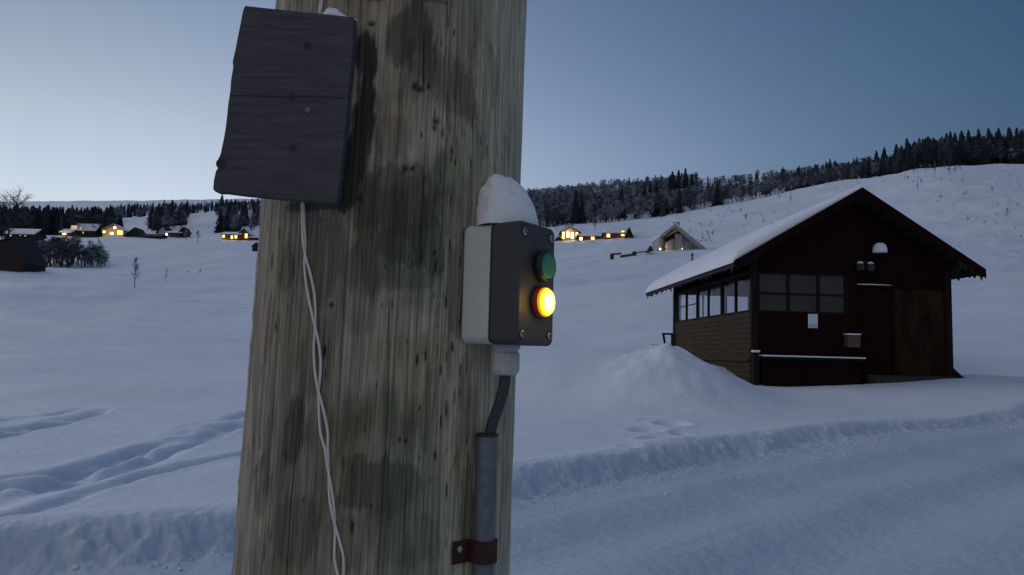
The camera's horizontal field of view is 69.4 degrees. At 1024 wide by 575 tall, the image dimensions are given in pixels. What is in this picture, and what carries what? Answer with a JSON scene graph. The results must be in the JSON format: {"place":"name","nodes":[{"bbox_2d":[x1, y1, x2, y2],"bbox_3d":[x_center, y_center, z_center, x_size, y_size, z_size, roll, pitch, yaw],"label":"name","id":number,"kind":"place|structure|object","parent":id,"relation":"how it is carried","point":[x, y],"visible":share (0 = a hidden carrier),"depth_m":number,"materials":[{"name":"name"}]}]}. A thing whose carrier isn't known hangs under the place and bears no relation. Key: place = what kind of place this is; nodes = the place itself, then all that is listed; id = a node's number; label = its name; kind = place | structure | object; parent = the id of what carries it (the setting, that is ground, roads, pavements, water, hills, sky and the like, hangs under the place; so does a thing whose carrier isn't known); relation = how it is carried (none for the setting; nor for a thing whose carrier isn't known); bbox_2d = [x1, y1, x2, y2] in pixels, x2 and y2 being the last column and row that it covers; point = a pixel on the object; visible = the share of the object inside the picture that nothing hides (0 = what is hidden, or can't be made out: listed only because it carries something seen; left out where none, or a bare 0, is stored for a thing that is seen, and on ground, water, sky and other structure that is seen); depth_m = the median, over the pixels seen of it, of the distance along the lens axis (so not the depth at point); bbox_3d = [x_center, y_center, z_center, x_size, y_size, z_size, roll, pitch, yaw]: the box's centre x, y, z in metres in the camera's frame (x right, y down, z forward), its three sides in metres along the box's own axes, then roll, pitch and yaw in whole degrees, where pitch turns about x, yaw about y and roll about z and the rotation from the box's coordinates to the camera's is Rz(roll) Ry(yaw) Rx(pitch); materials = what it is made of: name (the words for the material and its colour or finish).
{"place":"outdoors","nodes":[
{"label":"outdoors","id":0,"kind":"place"},
{"bbox_2d":[0,164,1023,574],"bbox_3d":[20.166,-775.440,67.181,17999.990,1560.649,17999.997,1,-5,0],"label":"snow ground","id":1,"kind":"structure","parent":0,"point":[122,404],"depth_m":12.48,"materials":[{"name":"white snow"}]},
{"bbox_2d":[0,185,33,238],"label":"bare tree","id":2,"kind":"object","parent":1,"relation":"on","point":[9,231],"visible":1,"depth_m":108.34,"materials":[{"name":"brown plant"}]},
{"bbox_2d":[0,237,46,271],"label":"barn","id":3,"kind":"structure","parent":1,"relation":"on","point":[19,255],"depth_m":103.80,"materials":[{"name":"brown wood"}]},
{"bbox_2d":[3,228,47,243],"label":"dark cottage","id":4,"kind":"structure","parent":1,"relation":"on","point":[33,234],"depth_m":212.09,"materials":[{"name":"brown"}]},
{"bbox_2d":[39,242,46,253],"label":"bush","id":5,"kind":"object","parent":1,"relation":"on","point":[43,248],"visible":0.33,"depth_m":134.83,"materials":[{"name":"brown plant"}]},
{"bbox_2d":[38,241,59,266],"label":"bush","id":6,"kind":"object","parent":1,"relation":"on","point":[51,247],"visible":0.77,"depth_m":136.08,"materials":[{"name":"brown plant"}]},
{"bbox_2d":[40,245,57,260],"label":"bush","id":7,"kind":"object","parent":1,"relation":"on","point":[43,246],"visible":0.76,"depth_m":134.88,"materials":[{"name":"brown plant"}]},
{"bbox_2d":[46,247,59,265],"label":"bush","id":8,"kind":"object","parent":1,"relation":"on","point":[52,256],"visible":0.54,"depth_m":137.66,"materials":[{"name":"brown plant"}]},
{"bbox_2d":[49,236,58,262],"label":"bush","id":9,"kind":"object","parent":1,"relation":"on","point":[53,239],"visible":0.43,"depth_m":140.62,"materials":[{"name":"brown plant"}]},
{"bbox_2d":[50,244,64,264],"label":"bush","id":10,"kind":"object","parent":1,"relation":"on","point":[54,252],"visible":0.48,"depth_m":138.66,"materials":[{"name":"brown plant"}]},
{"bbox_2d":[0,205,116,236],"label":"valley spruce wood","id":11,"kind":"object","parent":1,"relation":"on","point":[47,221],"visible":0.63,"depth_m":291.36,"materials":[{"name":"green plant"}]},
{"bbox_2d":[53,239,73,266],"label":"bush","id":12,"kind":"object","parent":1,"relation":"on","point":[64,244],"visible":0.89,"depth_m":137.47,"materials":[{"name":"brown plant"}]},
{"bbox_2d":[52,244,80,267],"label":"bush","id":13,"kind":"object","parent":1,"relation":"on","point":[68,254],"visible":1,"depth_m":136.59,"materials":[{"name":"brown plant"}]},
{"bbox_2d":[59,240,73,264],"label":"bush","id":14,"kind":"object","parent":1,"relation":"on","point":[68,241],"visible":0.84,"depth_m":137.67,"materials":[{"name":"brown plant"}]},
{"bbox_2d":[58,229,81,236],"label":"lit house","id":15,"kind":"structure","parent":1,"relation":"on","point":[69,232],"depth_m":278.07,"materials":[{"name":"brown"}]},
{"bbox_2d":[71,239,84,265],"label":"bush","id":16,"kind":"object","parent":1,"relation":"on","point":[77,242],"visible":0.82,"depth_m":141.95,"materials":[{"name":"brown plant"}]},
{"bbox_2d":[74,251,90,266],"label":"bush","id":17,"kind":"object","parent":1,"relation":"on","point":[81,259],"visible":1,"depth_m":141.05,"materials":[{"name":"brown plant"}]},
{"bbox_2d":[70,223,102,237],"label":"lit house","id":18,"kind":"structure","parent":1,"relation":"on","point":[87,230],"depth_m":286.15,"materials":[{"name":"brown"}]},
{"bbox_2d":[84,249,99,266],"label":"bush","id":19,"kind":"object","parent":1,"relation":"on","point":[90,256],"visible":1,"depth_m":141.88,"materials":[{"name":"brown plant"}]},
{"bbox_2d":[85,250,99,266],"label":"bush","id":20,"kind":"object","parent":1,"relation":"on","point":[93,258],"visible":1,"depth_m":141.91,"materials":[{"name":"brown plant"}]},
{"bbox_2d":[88,247,102,266],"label":"bush","id":21,"kind":"object","parent":1,"relation":"on","point":[94,250],"visible":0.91,"depth_m":143.41,"materials":[{"name":"brown plant"}]},
{"bbox_2d":[108,204,113,222],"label":"spruce tree","id":22,"kind":"object","parent":1,"relation":"on","point":[110,209],"visible":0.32,"depth_m":323.31,"materials":[{"name":"green plant"}]},
{"bbox_2d":[101,224,128,236],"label":"lit house","id":23,"kind":"structure","parent":1,"relation":"on","point":[113,230],"depth_m":277.55,"materials":[{"name":"brown wood"}]},
{"bbox_2d":[117,230,122,234],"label":"window","id":24,"kind":"structure","parent":23,"relation":"in","point":[119,232],"depth_m":277.46,"materials":[{"name":"yellow glass"}]},
{"bbox_2d":[123,227,145,236],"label":"dark cabin","id":25,"kind":"object","parent":1,"relation":"on","point":[135,232],"visible":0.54,"depth_m":267.22,"materials":[{"name":"black wood"}]},
{"bbox_2d":[130,257,140,287],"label":"sapling","id":26,"kind":"object","parent":1,"relation":"on","point":[135,268],"visible":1,"depth_m":92.44,"materials":[{"name":"brown plant"}]},
{"bbox_2d":[141,234,166,238],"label":"dark shed","id":27,"kind":"structure","parent":1,"relation":"on","point":[157,236],"depth_m":265.10,"materials":[{"name":"black wood"}]},
{"bbox_2d":[156,225,171,233],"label":"cabin","id":28,"kind":"object","parent":1,"relation":"on","point":[162,229],"visible":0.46,"depth_m":284.05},
{"bbox_2d":[165,231,182,237],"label":"long house","id":29,"kind":"structure","parent":1,"relation":"on","point":[176,234],"depth_m":277.53,"materials":[{"name":"brown wood"}]},
{"bbox_2d":[179,227,191,237],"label":"shed","id":30,"kind":"structure","parent":1,"relation":"on","point":[183,229],"depth_m":277.72,"materials":[{"name":"black wood"}]},
{"bbox_2d":[112,195,260,233],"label":"ridge wood","id":31,"kind":"object","parent":1,"relation":"on","point":[229,219],"visible":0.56,"depth_m":379.68,"materials":[{"name":"green plant"}]},
{"bbox_2d":[221,232,241,239],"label":"lit cottage","id":32,"kind":"structure","parent":1,"relation":"on","point":[231,235],"depth_m":248.88,"materials":[{"name":"brown wood"}]},
{"bbox_2d":[238,228,255,240],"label":"lit cottage","id":33,"kind":"structure","parent":1,"relation":"on","point":[246,233],"depth_m":250.04,"materials":[{"name":"brown wood"}]},
{"bbox_2d":[248,236,258,240],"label":"annex","id":34,"kind":"object","parent":1,"relation":"on","point":[253,238],"visible":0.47,"depth_m":249.94,"materials":[{"name":"brown wood"}]},
{"bbox_2d":[251,242,257,250],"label":"buried hut","id":35,"kind":"object","parent":1,"relation":"on","point":[254,246],"visible":0.43,"depth_m":190.44,"materials":[{"name":"black wood"}]},
{"bbox_2d":[231,0,526,574],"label":"wooden pole","id":36,"kind":"object","parent":1,"relation":"on","point":[409,384],"visible":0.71,"depth_m":0.73,"materials":[{"name":"brown wood"}]},
{"bbox_2d":[213,6,355,205],"bbox_3d":[-0.222,-0.179,0.725,0.131,0.197,0.015,1,-5,3],"label":"wooden board","id":37,"kind":"object","parent":36,"relation":"attached to","point":[287,124],"visible":1,"depth_m":0.72,"materials":[{"name":"grey wood"}]},
{"bbox_2d":[322,7,357,22],"bbox_3d":[-0.174,-0.270,0.736,0.044,0.013,0.019,1,-5,0],"label":"snow patch","id":38,"kind":"object","parent":37,"relation":"on","point":[331,11],"visible":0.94,"depth_m":0.73,"materials":[{"name":"white snow"}]},
{"bbox_2d":[301,0,344,574],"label":"twisted cord","id":39,"kind":"object","parent":36,"relation":"hanging from","point":[315,337],"visible":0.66,"depth_m":0.71,"materials":[{"name":"white plastic"}]},
{"bbox_2d":[452,538,497,564],"bbox_3d":[-0.035,0.261,0.730,0.047,0.022,0.022,5,-6,-33],"label":"pipe strap","id":40,"kind":"object","parent":36,"relation":"attached to","point":[474,552],"visible":1,"depth_m":0.73,"materials":[{"name":"metal"}]},
{"bbox_2d":[473,432,497,574],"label":"conduit","id":41,"kind":"object","parent":36,"relation":"attached to","point":[485,488],"visible":0.97,"depth_m":0.73,"materials":[{"name":"grey plastic"}]},
{"bbox_2d":[462,221,555,375],"bbox_3d":[0.002,0.013,0.750,0.080,0.152,0.068,-2,-6,34],"label":"push button box","id":42,"kind":"object","parent":36,"relation":"attached to","point":[508,306],"visible":1,"depth_m":0.73,"materials":[{"name":"beige plastic"}]},
{"bbox_2d":[485,375,510,433],"bbox_3d":[-0.015,0.131,0.749,0.026,0.093,0.013,0,-5,12],"label":"cable","id":43,"kind":"object","parent":42,"relation":"attached to","point":[497,409],"visible":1,"depth_m":0.74,"materials":[{"name":"black rubber"}]},
{"bbox_2d":[476,174,538,225],"bbox_3d":[-0.005,-0.088,0.763,0.066,0.055,0.067,-2,-6,34],"label":"snow heap","id":44,"kind":"object","parent":42,"relation":"on","point":[501,198],"visible":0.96,"depth_m":0.74,"materials":[{"name":"white snow"}]},
{"bbox_2d":[72,404,1023,574],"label":"snow clods","id":45,"kind":"object","parent":1,"relation":"on","point":[74,567],"visible":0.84,"depth_m":8.81,"materials":[{"name":"white snow"}]},
{"bbox_2d":[558,226,580,240],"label":"lit lodge","id":46,"kind":"structure","parent":1,"relation":"on","point":[569,233],"depth_m":201.16,"materials":[{"name":"brown wood"}]},
{"bbox_2d":[575,234,601,241],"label":"lit cabin","id":47,"kind":"object","parent":1,"relation":"on","point":[581,237],"visible":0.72,"depth_m":186.13,"materials":[{"name":"brown wood"}]},
{"bbox_2d":[601,230,625,239],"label":"lit cabin","id":48,"kind":"object","parent":1,"relation":"on","point":[605,235],"visible":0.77,"depth_m":178.51,"materials":[{"name":"brown wood"}]},
{"bbox_2d":[624,227,633,237],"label":"spruce tree","id":49,"kind":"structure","parent":1,"relation":"on","point":[628,234],"depth_m":175.22,"materials":[{"name":"green plant"}]},
{"bbox_2d":[610,246,652,259],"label":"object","id":50,"kind":"structure","parent":1,"relation":"on","point":[650,249],"depth_m":114.54,"materials":[{"name":"brown wood"}]},
{"bbox_2d":[641,182,646,209],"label":"spruce tree","id":51,"kind":"object","parent":1,"relation":"on","point":[644,192],"visible":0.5,"depth_m":405.74,"materials":[{"name":"green plant"}]},
{"bbox_2d":[646,181,652,210],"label":"spruce tree","id":52,"kind":"object","parent":1,"relation":"on","point":[650,188],"visible":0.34,"depth_m":405.60,"materials":[{"name":"green plant"}]},
{"bbox_2d":[653,180,658,193],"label":"spruce tree","id":53,"kind":"object","parent":1,"relation":"on","point":[656,188],"visible":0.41,"depth_m":400.80,"materials":[{"name":"green plant"}]},
{"bbox_2d":[652,333,672,345],"bbox_3d":[5.527,2.054,27.181,0.754,0.770,0.165,0,-5,12],"label":"wooden trestle","id":54,"kind":"object","parent":1,"relation":"on","point":[664,334],"visible":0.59,"depth_m":27.13,"materials":[{"name":"brown wood"}]},
{"bbox_2d":[667,171,676,191],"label":"spruce tree","id":55,"kind":"object","parent":1,"relation":"on","point":[672,185],"visible":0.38,"depth_m":436.36,"materials":[{"name":"green plant"}]},
{"bbox_2d":[675,170,681,188],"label":"spruce tree","id":56,"kind":"object","parent":1,"relation":"on","point":[678,182],"visible":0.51,"depth_m":436.53,"materials":[{"name":"green plant"}]},
{"bbox_2d":[652,222,706,250],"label":"modern cabin","id":57,"kind":"object","parent":1,"relation":"on","point":[675,236],"visible":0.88,"depth_m":121.90,"materials":[{"name":"wood"}]},
{"bbox_2d":[665,239,673,249],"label":"window","id":58,"kind":"structure","parent":57,"relation":"in","point":[669,245],"depth_m":122.67,"materials":[{"name":"glass"}]},
{"bbox_2d":[682,237,692,249],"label":"window","id":59,"kind":"structure","parent":57,"relation":"in","point":[686,245],"depth_m":122.67,"materials":[{"name":"glass"}]},
{"bbox_2d":[681,168,688,188],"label":"spruce tree","id":60,"kind":"object","parent":1,"relation":"on","point":[685,180],"visible":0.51,"depth_m":436.39,"materials":[{"name":"green plant"}]},
{"bbox_2d":[690,174,693,185],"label":"spruce tree","id":61,"kind":"object","parent":1,"relation":"on","point":[691,181],"visible":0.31,"depth_m":436.57,"materials":[{"name":"green plant"}]},
{"bbox_2d":[527,129,1023,226],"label":"hilltop wood","id":62,"kind":"object","parent":1,"relation":"on","point":[577,204],"visible":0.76,"depth_m":309.96,"materials":[{"name":"green plant"}]},
{"bbox_2d":[645,185,985,386],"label":"wooden shed","id":63,"kind":"structure","parent":1,"relation":"on","point":[852,286],"depth_m":19.58,"materials":[{"name":"brown wood"}]},
{"bbox_2d":[679,295,680,319],"bbox_3d":[6.578,0.901,27.263,0.860,1.250,0.060,2,-5,-2],"label":"rear window","id":64,"kind":"structure","parent":63,"relation":"in","point":[680,295],"depth_m":27.22,"materials":[{"name":"clear glass"}]},
{"bbox_2d":[676,287,695,322],"bbox_3d":[6.112,0.632,25.858,0.093,1.120,2.506,2,-5,-2],"label":"side window","id":65,"kind":"structure","parent":63,"relation":"in","point":[686,291],"depth_m":26.09,"materials":[{"name":"brown wood"}]},
{"bbox_2d":[702,295,703,316],"bbox_3d":[7.441,0.927,27.299,0.860,1.250,0.060,2,-5,-2],"label":"rear window","id":66,"kind":"structure","parent":63,"relation":"in","point":[702,295],"depth_m":27.27,"materials":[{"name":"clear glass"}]},
{"bbox_2d":[696,279,719,319],"bbox_3d":[6.218,0.419,23.363,0.093,1.120,2.506,2,-5,-2],"label":"side window","id":67,"kind":"structure","parent":63,"relation":"in","point":[709,284],"depth_m":23.50,"materials":[{"name":"brown wood"}]},
{"bbox_2d":[725,296,726,312],"bbox_3d":[8.300,0.952,27.333,0.860,1.250,0.060,2,-5,-2],"label":"rear window","id":68,"kind":"structure","parent":63,"relation":"in","point":[725,296],"depth_m":27.31,"materials":[{"name":"clear glass"}]},
{"bbox_2d":[720,271,749,315],"bbox_3d":[6.324,0.205,20.868,0.093,1.120,2.506,2,-5,-2],"label":"side window","id":69,"kind":"structure","parent":63,"relation":"in","point":[722,281],"depth_m":20.96,"materials":[{"name":"brown wood"}]},
{"bbox_2d":[758,272,847,314],"bbox_3d":[7.666,0.153,19.578,2.430,1.070,0.089,2,-5,-2],"label":"front window","id":70,"kind":"structure","parent":63,"relation":"in","point":[778,292],"depth_m":19.57,"materials":[{"name":"grey wood"}]},
{"bbox_2d":[856,287,891,376],"bbox_3d":[9.565,1.179,19.540,0.960,2.360,0.136,2,-5,-2],"label":"door","id":71,"kind":"structure","parent":63,"relation":"in","point":[873,305],"depth_m":19.56,"materials":[{"name":"brown wood"}]},
{"bbox_2d":[872,150,879,162],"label":"spruce tree","id":72,"kind":"object","parent":1,"relation":"on","point":[876,156],"visible":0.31,"depth_m":366.89,"materials":[{"name":"green plant"}]},
{"bbox_2d":[882,147,888,158],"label":"spruce tree","id":73,"kind":"object","parent":1,"relation":"on","point":[884,151],"visible":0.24,"depth_m":356.81,"materials":[{"name":"green plant"}]},
{"bbox_2d":[892,143,897,162],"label":"spruce tree","id":74,"kind":"object","parent":1,"relation":"on","point":[895,151],"visible":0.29,"depth_m":351.99,"materials":[{"name":"green plant"}]},
{"bbox_2d":[960,130,965,141],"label":"spruce tree","id":75,"kind":"object","parent":1,"relation":"on","point":[962,135],"visible":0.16,"depth_m":328.81,"materials":[{"name":"green plant"}]},
{"bbox_2d":[966,129,971,148],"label":"spruce tree","id":76,"kind":"object","parent":1,"relation":"on","point":[968,138],"visible":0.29,"depth_m":326.70,"materials":[{"name":"green plant"}]},
{"bbox_2d":[997,127,1002,140],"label":"spruce tree","id":77,"kind":"object","parent":1,"relation":"on","point":[999,134],"visible":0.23,"depth_m":321.81,"materials":[{"name":"green plant"}]},
{"bbox_2d":[0,0,1023,201],"label":"sky","id":78,"kind":"structure","parent":0,"point":[101,100],"materials":[{"name":"blue"}]}
]}

